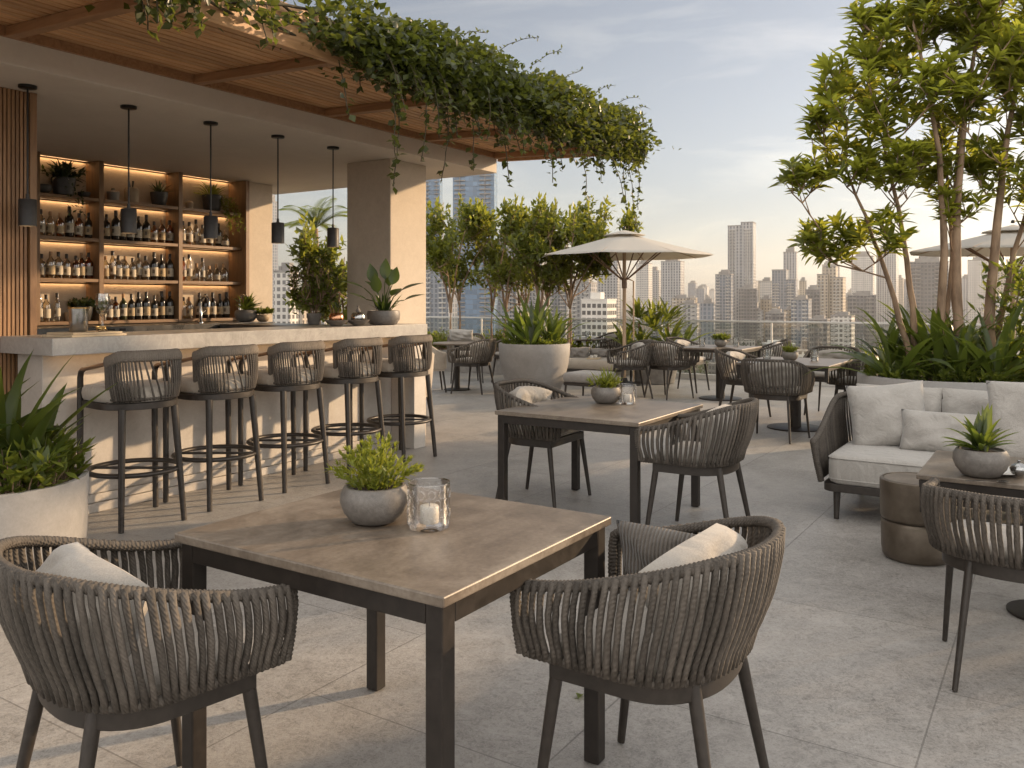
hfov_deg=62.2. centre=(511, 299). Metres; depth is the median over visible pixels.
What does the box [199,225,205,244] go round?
bottle
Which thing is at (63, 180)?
shelf plant
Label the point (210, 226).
pendant lamp
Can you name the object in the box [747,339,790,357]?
rope armchair
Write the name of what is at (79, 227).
bottle
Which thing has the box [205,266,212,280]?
bottle
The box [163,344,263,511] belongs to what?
bar stool
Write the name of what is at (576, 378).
ottoman
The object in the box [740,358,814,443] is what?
rope armchair
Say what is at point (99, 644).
rope armchair
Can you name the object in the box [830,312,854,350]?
tower block
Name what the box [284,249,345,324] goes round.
potted tree
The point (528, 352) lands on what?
round planter
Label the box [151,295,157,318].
bottle
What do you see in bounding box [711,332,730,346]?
potted plant
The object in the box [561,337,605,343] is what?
round table
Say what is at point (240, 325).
side counter
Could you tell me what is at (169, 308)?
bottle
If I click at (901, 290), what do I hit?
tower block
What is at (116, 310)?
bottle
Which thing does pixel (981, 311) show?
tower block
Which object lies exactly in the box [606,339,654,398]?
rope armchair
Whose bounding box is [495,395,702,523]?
dining table
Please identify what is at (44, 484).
round planter
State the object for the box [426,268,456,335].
tower block
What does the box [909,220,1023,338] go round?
parasol
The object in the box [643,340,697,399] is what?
rope armchair
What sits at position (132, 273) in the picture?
bottle
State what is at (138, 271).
bottle
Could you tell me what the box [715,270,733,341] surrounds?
tower block
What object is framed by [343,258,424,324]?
broad leaf plant
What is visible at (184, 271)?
bottle
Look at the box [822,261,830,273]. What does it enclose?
tower block
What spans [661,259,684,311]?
tower block
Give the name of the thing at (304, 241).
tree
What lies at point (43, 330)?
back counter
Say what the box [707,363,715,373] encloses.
building
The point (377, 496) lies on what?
potted plant
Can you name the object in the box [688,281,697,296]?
tower block
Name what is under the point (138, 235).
bottle
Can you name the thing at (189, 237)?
bottle
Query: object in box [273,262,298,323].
tower block
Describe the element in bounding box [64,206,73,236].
bottle
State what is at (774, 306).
tower block
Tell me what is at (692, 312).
tower block
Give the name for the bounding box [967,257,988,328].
tower block
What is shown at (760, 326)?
tower block
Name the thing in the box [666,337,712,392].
rope armchair
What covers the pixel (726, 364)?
rope armchair
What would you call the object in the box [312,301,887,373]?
ground
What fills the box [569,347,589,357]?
throw pillow
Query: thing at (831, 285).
tower block
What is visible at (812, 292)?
tower block
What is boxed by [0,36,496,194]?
roof slab
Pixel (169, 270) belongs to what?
bottle
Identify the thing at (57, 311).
bottle
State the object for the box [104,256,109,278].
bottle
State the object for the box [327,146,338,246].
pendant lamp
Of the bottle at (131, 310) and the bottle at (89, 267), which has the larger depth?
the bottle at (131, 310)
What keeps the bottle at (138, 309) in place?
on the bottle shelving
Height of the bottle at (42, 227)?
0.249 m
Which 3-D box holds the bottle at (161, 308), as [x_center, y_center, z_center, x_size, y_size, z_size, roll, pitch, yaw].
[-3.774,0.064,9.139,0.084,0.299,0.084,0,0,-10]
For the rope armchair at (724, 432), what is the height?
0.830 m
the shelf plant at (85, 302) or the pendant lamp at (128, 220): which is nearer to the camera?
the pendant lamp at (128, 220)
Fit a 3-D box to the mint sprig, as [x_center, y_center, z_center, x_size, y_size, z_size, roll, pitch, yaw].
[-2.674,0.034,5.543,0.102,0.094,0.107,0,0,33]
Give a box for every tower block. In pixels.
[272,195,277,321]
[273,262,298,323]
[298,307,307,323]
[426,178,442,269]
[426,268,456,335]
[453,160,497,336]
[497,234,522,334]
[523,262,549,330]
[550,245,572,336]
[571,278,597,344]
[597,261,620,330]
[636,260,651,329]
[642,314,650,330]
[651,316,672,340]
[652,267,660,312]
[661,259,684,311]
[672,294,689,327]
[679,300,699,345]
[686,296,697,302]
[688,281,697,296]
[696,286,704,322]
[698,284,708,295]
[701,298,715,361]
[709,289,714,301]
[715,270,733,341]
[727,222,755,338]
[739,284,756,345]
[757,308,763,345]
[758,281,759,302]
[760,277,771,299]
[760,295,771,341]
[765,309,785,342]
[772,269,797,311]
[772,303,779,308]
[783,246,797,278]
[783,306,790,339]
[791,295,811,348]
[799,277,806,294]
[805,285,819,316]
[808,315,829,357]
[816,266,845,340]
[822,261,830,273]
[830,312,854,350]
[831,262,839,276]
[846,297,847,311]
[847,291,876,349]
[851,251,874,294]
[876,246,898,328]
[899,275,903,317]
[904,279,906,309]
[907,256,948,333]
[949,304,952,320]
[962,274,967,323]
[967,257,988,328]
[978,307,983,327]
[995,291,1023,354]
[996,259,1023,295]
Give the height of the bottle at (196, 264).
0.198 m
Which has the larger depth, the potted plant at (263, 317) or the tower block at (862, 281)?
the tower block at (862, 281)
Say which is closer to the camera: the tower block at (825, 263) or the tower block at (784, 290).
the tower block at (784, 290)
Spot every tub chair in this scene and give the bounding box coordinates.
[426,346,446,392]
[426,351,433,409]
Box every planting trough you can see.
[427,326,514,373]
[540,333,598,371]
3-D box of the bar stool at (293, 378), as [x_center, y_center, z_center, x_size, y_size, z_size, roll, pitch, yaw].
[-1.739,0.866,6.525,0.586,1.104,0.581,0,0,38]
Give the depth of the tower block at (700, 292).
1698.55 m
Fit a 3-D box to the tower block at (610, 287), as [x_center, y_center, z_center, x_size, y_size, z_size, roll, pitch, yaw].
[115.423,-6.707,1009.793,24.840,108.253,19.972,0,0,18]
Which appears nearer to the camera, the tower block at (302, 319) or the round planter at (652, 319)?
the round planter at (652, 319)
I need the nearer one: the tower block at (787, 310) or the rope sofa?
the rope sofa
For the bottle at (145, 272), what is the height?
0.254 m
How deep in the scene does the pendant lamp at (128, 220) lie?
6.04 m
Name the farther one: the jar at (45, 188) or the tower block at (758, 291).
the tower block at (758, 291)
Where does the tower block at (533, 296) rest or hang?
on the ground
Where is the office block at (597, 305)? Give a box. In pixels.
[581,292,616,356]
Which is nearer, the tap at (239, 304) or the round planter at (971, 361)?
the round planter at (971, 361)
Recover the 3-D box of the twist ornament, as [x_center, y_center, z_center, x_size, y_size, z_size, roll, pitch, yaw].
[-2.664,0.187,5.497,0.070,0.029,0.072,0,0,-24]
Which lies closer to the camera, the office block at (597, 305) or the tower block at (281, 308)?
the office block at (597, 305)
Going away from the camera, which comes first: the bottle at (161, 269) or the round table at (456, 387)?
the bottle at (161, 269)
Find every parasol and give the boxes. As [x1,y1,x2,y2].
[542,226,713,385]
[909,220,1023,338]
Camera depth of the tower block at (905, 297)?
1672.19 m
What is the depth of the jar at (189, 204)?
9.39 m
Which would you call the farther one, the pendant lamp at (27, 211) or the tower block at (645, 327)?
the tower block at (645, 327)
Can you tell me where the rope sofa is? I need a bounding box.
[810,383,1023,518]
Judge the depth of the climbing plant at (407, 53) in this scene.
5.86 m
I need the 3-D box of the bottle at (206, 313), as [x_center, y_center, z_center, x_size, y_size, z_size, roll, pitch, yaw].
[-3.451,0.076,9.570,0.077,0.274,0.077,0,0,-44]
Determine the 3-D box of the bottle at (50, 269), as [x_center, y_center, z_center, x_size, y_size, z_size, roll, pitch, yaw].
[-4.399,-0.329,8.090,0.080,0.253,0.079,0,0,-8]
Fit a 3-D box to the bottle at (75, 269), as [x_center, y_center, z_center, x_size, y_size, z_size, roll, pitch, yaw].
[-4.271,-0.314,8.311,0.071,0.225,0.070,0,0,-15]
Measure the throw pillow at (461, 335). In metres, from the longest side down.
0.420 x 0.220 x 0.162 m
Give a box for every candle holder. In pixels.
[407,477,450,531]
[618,383,636,404]
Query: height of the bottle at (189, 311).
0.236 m
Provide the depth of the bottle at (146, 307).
8.90 m
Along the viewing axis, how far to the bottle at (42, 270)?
8.04 m
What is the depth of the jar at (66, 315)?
8.24 m
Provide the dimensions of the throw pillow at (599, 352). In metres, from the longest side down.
0.360 x 0.240 x 0.152 m
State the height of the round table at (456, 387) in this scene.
0.738 m
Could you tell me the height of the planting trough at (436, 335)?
0.896 m
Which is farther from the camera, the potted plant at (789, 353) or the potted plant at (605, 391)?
the potted plant at (789, 353)
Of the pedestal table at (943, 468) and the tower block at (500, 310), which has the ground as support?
the tower block at (500, 310)
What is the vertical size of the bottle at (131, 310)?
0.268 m
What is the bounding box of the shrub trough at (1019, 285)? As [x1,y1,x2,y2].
[967,254,1023,381]
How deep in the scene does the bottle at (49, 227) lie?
8.08 m
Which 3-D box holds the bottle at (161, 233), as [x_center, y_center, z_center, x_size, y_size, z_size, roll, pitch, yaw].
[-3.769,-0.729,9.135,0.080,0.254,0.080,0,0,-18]
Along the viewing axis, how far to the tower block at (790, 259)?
1050.78 m
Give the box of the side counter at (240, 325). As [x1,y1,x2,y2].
[220,323,328,327]
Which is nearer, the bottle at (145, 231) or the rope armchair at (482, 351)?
the bottle at (145, 231)
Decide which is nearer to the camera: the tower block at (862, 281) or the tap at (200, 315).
the tap at (200, 315)
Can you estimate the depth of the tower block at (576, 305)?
661.67 m
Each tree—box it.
[279,196,346,323]
[282,211,346,323]
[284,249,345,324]
[426,192,542,353]
[426,196,499,350]
[460,210,588,314]
[469,195,616,312]
[489,191,643,356]
[768,0,1023,381]
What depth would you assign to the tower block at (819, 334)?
561.09 m
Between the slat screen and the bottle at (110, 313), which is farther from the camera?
the bottle at (110, 313)
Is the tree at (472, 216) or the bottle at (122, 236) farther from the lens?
the tree at (472, 216)
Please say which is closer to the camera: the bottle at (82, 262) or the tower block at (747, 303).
the bottle at (82, 262)
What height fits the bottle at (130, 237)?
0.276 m
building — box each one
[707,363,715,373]
[730,338,754,345]
[773,345,807,357]
[802,340,830,349]
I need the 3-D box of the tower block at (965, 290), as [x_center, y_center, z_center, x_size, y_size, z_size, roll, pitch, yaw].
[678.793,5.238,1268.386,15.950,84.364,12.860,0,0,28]
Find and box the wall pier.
[235,182,271,321]
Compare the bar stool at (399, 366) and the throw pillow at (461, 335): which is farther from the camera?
the throw pillow at (461, 335)
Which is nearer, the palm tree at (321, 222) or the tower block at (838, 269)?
the palm tree at (321, 222)
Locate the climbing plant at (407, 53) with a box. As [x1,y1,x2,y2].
[84,0,681,230]
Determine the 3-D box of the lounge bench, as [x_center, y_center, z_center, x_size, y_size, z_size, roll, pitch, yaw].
[1.420,1.204,14.301,1.053,0.425,0.953,0,0,33]
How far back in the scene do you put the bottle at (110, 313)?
8.57 m
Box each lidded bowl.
[324,302,347,325]
[348,305,368,325]
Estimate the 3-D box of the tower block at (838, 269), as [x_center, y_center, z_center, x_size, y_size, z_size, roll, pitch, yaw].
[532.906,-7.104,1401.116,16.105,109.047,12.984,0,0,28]
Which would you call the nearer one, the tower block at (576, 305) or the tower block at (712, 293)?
the tower block at (576, 305)
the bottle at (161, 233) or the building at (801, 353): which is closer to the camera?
the bottle at (161, 233)
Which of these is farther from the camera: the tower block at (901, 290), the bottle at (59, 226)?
the tower block at (901, 290)
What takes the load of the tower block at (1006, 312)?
on the ground
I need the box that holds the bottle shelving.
[37,152,248,325]
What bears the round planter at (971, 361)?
on the terrace floor
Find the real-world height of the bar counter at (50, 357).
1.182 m
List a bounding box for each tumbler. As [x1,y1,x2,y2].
[763,349,770,358]
[810,349,817,360]
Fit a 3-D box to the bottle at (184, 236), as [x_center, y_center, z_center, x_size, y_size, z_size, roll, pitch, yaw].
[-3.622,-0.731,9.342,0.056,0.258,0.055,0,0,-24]
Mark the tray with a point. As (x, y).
(595, 357)
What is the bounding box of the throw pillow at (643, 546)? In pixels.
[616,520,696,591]
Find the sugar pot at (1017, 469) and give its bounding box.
[1009,460,1023,475]
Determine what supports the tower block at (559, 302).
on the ground
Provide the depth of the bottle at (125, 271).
8.73 m
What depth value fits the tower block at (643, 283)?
1201.58 m
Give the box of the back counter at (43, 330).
[37,321,274,334]
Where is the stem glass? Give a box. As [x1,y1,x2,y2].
[95,294,109,330]
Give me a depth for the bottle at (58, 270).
8.15 m
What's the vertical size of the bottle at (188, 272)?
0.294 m
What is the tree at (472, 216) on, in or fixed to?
in the planting trough at (436, 335)
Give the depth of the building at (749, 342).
751.44 m
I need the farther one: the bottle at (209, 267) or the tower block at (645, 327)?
the tower block at (645, 327)
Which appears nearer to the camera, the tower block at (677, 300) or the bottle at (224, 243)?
the bottle at (224, 243)
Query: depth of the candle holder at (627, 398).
5.81 m
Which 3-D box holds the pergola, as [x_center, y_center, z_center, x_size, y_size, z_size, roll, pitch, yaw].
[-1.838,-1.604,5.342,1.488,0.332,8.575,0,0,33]
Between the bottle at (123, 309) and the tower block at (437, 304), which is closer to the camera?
the bottle at (123, 309)
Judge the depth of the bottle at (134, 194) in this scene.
8.78 m
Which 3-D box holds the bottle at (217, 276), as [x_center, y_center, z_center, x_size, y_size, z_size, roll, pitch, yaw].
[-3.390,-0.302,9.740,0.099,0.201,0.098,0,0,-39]
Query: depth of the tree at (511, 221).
14.77 m
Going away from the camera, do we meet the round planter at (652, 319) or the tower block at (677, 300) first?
the round planter at (652, 319)
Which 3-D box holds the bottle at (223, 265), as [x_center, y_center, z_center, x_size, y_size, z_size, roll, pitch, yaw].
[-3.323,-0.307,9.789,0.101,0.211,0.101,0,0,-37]
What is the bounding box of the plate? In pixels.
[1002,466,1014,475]
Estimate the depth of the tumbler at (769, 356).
9.30 m
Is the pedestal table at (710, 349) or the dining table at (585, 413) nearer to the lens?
the dining table at (585, 413)
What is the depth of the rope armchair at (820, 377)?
10.50 m
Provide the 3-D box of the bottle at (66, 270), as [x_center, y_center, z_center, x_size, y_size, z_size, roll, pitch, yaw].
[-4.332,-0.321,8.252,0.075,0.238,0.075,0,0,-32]
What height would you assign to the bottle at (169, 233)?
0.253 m
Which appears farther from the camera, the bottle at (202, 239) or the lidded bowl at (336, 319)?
the bottle at (202, 239)
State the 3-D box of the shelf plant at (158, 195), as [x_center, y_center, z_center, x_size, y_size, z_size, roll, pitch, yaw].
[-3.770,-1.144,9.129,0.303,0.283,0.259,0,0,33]
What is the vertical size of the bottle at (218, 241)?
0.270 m
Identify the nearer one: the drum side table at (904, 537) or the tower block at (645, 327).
the drum side table at (904, 537)
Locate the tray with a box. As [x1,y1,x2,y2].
[586,355,600,359]
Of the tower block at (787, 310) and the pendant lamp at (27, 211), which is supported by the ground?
the tower block at (787, 310)
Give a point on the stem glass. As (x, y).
(107, 308)
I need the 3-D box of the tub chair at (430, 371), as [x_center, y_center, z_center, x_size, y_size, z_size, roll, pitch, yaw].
[-1.134,1.009,9.603,0.476,0.819,0.560,0,0,-32]
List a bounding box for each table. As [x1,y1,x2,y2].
[175,485,610,767]
[433,341,470,390]
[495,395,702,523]
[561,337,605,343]
[678,344,761,400]
[735,357,851,431]
[879,472,951,565]
[916,450,1023,619]
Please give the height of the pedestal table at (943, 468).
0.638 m
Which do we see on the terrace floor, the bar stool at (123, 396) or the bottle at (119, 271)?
the bar stool at (123, 396)
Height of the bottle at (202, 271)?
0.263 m
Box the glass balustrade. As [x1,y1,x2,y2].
[426,316,1023,385]
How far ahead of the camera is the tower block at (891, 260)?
1303.21 m
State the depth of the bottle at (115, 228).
8.62 m
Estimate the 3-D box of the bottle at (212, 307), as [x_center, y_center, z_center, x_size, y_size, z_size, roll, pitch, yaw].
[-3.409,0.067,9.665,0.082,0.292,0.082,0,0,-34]
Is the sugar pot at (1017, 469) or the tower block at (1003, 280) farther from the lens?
the tower block at (1003, 280)
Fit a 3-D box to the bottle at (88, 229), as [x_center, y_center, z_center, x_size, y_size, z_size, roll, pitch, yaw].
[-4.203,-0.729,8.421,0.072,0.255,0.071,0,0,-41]
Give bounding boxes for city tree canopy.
[617,327,976,373]
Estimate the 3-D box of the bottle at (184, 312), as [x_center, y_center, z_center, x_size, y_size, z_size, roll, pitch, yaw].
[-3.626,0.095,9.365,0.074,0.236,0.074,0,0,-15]
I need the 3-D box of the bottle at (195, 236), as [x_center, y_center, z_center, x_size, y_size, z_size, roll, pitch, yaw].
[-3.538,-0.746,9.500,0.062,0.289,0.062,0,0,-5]
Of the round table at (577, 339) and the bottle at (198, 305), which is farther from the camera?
the round table at (577, 339)
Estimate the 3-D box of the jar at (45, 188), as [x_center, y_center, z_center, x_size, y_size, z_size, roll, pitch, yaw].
[-4.459,-1.044,8.059,0.170,0.084,0.170,0,0,33]
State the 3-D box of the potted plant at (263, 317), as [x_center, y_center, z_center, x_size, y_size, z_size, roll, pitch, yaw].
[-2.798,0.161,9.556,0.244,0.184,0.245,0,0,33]
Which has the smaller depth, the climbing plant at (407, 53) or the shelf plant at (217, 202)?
the climbing plant at (407, 53)
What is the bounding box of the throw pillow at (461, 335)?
[449,329,472,341]
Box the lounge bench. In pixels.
[567,356,631,380]
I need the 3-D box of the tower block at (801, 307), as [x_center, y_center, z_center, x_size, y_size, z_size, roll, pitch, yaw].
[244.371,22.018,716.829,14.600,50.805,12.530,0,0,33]
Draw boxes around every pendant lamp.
[18,83,36,226]
[120,104,136,233]
[203,121,217,238]
[271,135,284,243]
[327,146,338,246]
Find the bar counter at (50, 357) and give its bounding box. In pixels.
[0,323,426,513]
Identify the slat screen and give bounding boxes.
[0,87,36,394]
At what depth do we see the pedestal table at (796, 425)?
9.28 m
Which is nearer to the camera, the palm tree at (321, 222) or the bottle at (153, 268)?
the bottle at (153, 268)
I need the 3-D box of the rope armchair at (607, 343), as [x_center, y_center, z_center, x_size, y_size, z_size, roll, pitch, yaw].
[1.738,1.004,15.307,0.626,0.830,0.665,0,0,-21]
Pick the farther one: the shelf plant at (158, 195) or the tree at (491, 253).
the tree at (491, 253)
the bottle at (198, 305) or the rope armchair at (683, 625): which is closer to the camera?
the rope armchair at (683, 625)
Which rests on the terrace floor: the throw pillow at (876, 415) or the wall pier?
the wall pier
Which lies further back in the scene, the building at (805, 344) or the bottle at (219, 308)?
the building at (805, 344)
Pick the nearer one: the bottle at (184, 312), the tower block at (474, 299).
the bottle at (184, 312)
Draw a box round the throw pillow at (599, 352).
[590,348,609,356]
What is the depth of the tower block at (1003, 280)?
1007.64 m
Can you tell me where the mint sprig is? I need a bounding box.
[93,297,107,310]
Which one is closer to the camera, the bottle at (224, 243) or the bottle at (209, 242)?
the bottle at (209, 242)
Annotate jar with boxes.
[40,184,51,192]
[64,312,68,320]
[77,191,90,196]
[107,188,119,200]
[185,201,193,207]
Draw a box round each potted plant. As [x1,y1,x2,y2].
[233,293,261,321]
[254,306,274,321]
[323,432,425,525]
[585,366,624,403]
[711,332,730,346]
[781,342,799,360]
[941,404,1017,477]
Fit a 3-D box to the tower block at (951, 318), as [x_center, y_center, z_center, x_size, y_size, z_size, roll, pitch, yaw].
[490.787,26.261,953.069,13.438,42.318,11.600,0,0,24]
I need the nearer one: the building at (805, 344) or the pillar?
the pillar
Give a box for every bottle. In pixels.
[40,209,44,234]
[40,254,45,277]
[40,293,42,321]
[41,294,50,321]
[46,211,53,235]
[46,251,54,277]
[54,293,60,320]
[55,252,62,277]
[56,213,63,236]
[63,254,70,277]
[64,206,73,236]
[72,256,79,278]
[75,213,82,237]
[78,253,85,278]
[84,213,91,237]
[85,252,92,278]
[104,214,109,238]
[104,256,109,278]
[105,296,112,319]
[109,251,115,278]
[111,210,119,239]
[113,297,119,319]
[114,255,122,278]
[119,211,125,239]
[119,294,126,319]
[121,256,128,279]
[124,181,138,202]
[127,234,134,240]
[127,294,134,319]
[129,258,135,279]
[135,216,141,240]
[135,292,142,319]
[136,253,141,279]
[142,215,149,241]
[142,256,149,279]
[142,292,149,318]
[150,221,157,241]
[150,252,157,279]
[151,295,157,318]
[158,219,165,242]
[158,254,164,279]
[158,291,165,318]
[166,220,172,242]
[166,254,173,280]
[166,291,173,318]
[183,221,185,243]
[183,257,185,280]
[183,297,186,318]
[186,222,192,244]
[186,254,191,280]
[186,297,192,317]
[192,263,200,280]
[193,219,198,244]
[196,293,202,317]
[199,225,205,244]
[200,258,204,280]
[203,294,209,317]
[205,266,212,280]
[206,239,212,245]
[209,292,215,317]
[213,264,220,281]
[215,223,221,245]
[216,294,222,317]
[219,263,228,281]
[221,231,228,246]
[223,292,229,317]
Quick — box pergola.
[0,0,604,161]
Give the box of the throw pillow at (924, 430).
[899,409,976,451]
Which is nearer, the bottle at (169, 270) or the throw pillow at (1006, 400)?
the throw pillow at (1006, 400)
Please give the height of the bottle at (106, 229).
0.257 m
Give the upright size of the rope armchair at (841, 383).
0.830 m
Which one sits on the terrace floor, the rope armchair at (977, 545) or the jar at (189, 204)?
the rope armchair at (977, 545)
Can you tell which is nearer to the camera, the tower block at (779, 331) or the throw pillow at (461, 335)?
the throw pillow at (461, 335)
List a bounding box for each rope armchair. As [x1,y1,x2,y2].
[0,535,298,767]
[447,333,484,383]
[447,338,496,394]
[491,335,515,382]
[494,378,590,507]
[509,516,785,767]
[585,331,622,356]
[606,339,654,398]
[634,397,758,524]
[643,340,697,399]
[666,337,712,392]
[714,347,770,416]
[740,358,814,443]
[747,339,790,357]
[803,346,860,414]
[827,352,884,395]
[920,477,1023,691]
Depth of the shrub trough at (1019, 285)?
7.67 m
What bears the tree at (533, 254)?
in the planting trough at (578, 345)
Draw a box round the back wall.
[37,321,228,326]
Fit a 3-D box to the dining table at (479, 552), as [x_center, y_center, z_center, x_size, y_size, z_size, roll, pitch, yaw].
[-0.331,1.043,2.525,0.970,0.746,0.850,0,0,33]
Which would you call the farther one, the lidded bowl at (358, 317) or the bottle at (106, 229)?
the bottle at (106, 229)
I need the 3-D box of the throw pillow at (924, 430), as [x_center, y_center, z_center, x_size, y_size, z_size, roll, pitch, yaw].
[2.827,0.876,5.543,0.540,0.290,0.181,1,-23,31]
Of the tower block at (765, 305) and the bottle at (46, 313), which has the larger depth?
the tower block at (765, 305)
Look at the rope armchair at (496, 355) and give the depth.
14.40 m
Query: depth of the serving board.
5.36 m
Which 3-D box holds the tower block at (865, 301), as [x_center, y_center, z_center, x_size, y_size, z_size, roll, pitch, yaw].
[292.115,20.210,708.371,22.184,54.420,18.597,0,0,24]
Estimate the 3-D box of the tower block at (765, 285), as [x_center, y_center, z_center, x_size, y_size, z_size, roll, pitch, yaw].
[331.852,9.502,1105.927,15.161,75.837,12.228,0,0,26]
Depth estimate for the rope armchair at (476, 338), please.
14.57 m
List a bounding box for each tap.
[198,296,209,322]
[237,294,245,321]
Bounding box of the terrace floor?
[0,371,1023,767]
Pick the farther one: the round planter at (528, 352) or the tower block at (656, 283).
the tower block at (656, 283)
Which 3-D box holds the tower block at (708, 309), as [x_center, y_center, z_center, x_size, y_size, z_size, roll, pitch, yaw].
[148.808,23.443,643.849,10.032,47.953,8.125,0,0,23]
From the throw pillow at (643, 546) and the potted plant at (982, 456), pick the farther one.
the potted plant at (982, 456)
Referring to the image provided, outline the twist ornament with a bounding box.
[95,326,106,329]
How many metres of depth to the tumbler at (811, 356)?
9.31 m
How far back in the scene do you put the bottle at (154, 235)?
9.01 m
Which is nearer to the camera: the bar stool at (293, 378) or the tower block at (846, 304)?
the bar stool at (293, 378)
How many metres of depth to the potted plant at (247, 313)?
9.45 m
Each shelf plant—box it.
[41,159,87,215]
[68,296,95,320]
[149,181,171,204]
[193,181,247,233]
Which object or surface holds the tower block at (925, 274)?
on the ground
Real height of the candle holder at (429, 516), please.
0.133 m
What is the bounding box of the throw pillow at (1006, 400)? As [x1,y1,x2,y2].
[986,381,1023,457]
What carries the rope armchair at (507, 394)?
on the terrace floor
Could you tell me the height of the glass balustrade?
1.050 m
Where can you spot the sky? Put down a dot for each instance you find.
(722, 82)
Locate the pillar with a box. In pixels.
[347,159,425,435]
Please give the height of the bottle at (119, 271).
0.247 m
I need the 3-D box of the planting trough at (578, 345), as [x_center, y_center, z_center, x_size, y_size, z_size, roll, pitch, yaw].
[0.760,0.982,15.293,1.547,0.870,0.999,0,0,33]
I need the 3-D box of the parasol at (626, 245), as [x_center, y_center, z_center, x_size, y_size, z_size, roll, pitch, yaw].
[1.860,0.105,14.051,2.698,2.621,2.698,0,0,-1]
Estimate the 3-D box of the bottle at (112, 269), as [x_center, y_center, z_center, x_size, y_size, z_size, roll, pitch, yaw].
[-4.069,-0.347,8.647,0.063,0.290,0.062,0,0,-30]
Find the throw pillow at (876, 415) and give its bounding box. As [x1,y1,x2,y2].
[845,380,924,445]
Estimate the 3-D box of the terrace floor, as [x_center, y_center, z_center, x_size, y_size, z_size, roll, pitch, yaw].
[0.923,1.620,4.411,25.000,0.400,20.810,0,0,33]
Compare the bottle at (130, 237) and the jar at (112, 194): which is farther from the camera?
the bottle at (130, 237)
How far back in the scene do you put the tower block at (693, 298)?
1500.76 m
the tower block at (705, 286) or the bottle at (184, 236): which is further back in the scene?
the tower block at (705, 286)
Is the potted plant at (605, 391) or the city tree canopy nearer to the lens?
the potted plant at (605, 391)
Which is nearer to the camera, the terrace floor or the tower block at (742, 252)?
the terrace floor
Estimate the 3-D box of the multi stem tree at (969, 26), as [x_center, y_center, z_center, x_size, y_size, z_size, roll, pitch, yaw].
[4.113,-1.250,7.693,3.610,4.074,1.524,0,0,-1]
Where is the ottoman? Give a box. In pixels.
[563,370,615,395]
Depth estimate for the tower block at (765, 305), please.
809.08 m
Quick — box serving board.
[42,331,126,337]
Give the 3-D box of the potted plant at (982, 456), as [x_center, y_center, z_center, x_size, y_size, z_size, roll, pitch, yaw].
[2.064,0.619,3.763,0.343,0.318,0.350,0,0,-21]
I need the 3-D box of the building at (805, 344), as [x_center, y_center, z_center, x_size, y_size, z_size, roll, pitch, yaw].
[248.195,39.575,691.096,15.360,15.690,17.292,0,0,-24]
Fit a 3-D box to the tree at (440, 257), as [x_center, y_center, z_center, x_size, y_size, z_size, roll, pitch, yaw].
[-1.212,-0.384,15.635,1.976,3.024,2.158,0,0,33]
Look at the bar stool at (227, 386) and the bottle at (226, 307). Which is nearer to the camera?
the bar stool at (227, 386)
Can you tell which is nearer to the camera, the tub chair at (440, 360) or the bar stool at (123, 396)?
the bar stool at (123, 396)
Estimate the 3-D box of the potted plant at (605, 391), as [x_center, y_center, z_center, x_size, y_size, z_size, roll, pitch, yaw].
[0.642,0.582,5.871,0.302,0.273,0.289,0,0,33]
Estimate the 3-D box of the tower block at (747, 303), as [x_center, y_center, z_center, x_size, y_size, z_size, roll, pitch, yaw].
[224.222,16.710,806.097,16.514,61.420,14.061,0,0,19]
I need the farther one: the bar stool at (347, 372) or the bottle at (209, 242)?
the bottle at (209, 242)
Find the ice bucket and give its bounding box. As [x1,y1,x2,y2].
[67,307,88,331]
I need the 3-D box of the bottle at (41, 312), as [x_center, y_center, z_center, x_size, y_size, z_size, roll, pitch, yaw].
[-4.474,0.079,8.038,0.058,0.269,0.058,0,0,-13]
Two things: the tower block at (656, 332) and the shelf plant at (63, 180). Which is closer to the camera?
the shelf plant at (63, 180)
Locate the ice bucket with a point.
(78, 319)
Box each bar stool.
[77,348,186,533]
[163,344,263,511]
[238,340,329,492]
[303,337,386,474]
[359,334,436,462]
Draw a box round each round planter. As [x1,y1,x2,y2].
[0,349,116,569]
[484,286,589,395]
[605,296,711,383]
[803,298,1023,411]
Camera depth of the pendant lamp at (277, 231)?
7.14 m
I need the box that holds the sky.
[272,0,1023,300]
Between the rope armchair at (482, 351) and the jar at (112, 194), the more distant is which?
the rope armchair at (482, 351)
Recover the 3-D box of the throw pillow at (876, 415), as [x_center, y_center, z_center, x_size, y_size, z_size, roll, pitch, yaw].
[2.577,0.799,5.819,0.500,0.460,0.197,-6,-20,19]
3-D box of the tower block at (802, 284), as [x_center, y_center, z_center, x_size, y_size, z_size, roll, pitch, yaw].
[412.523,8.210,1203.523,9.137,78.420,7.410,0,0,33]

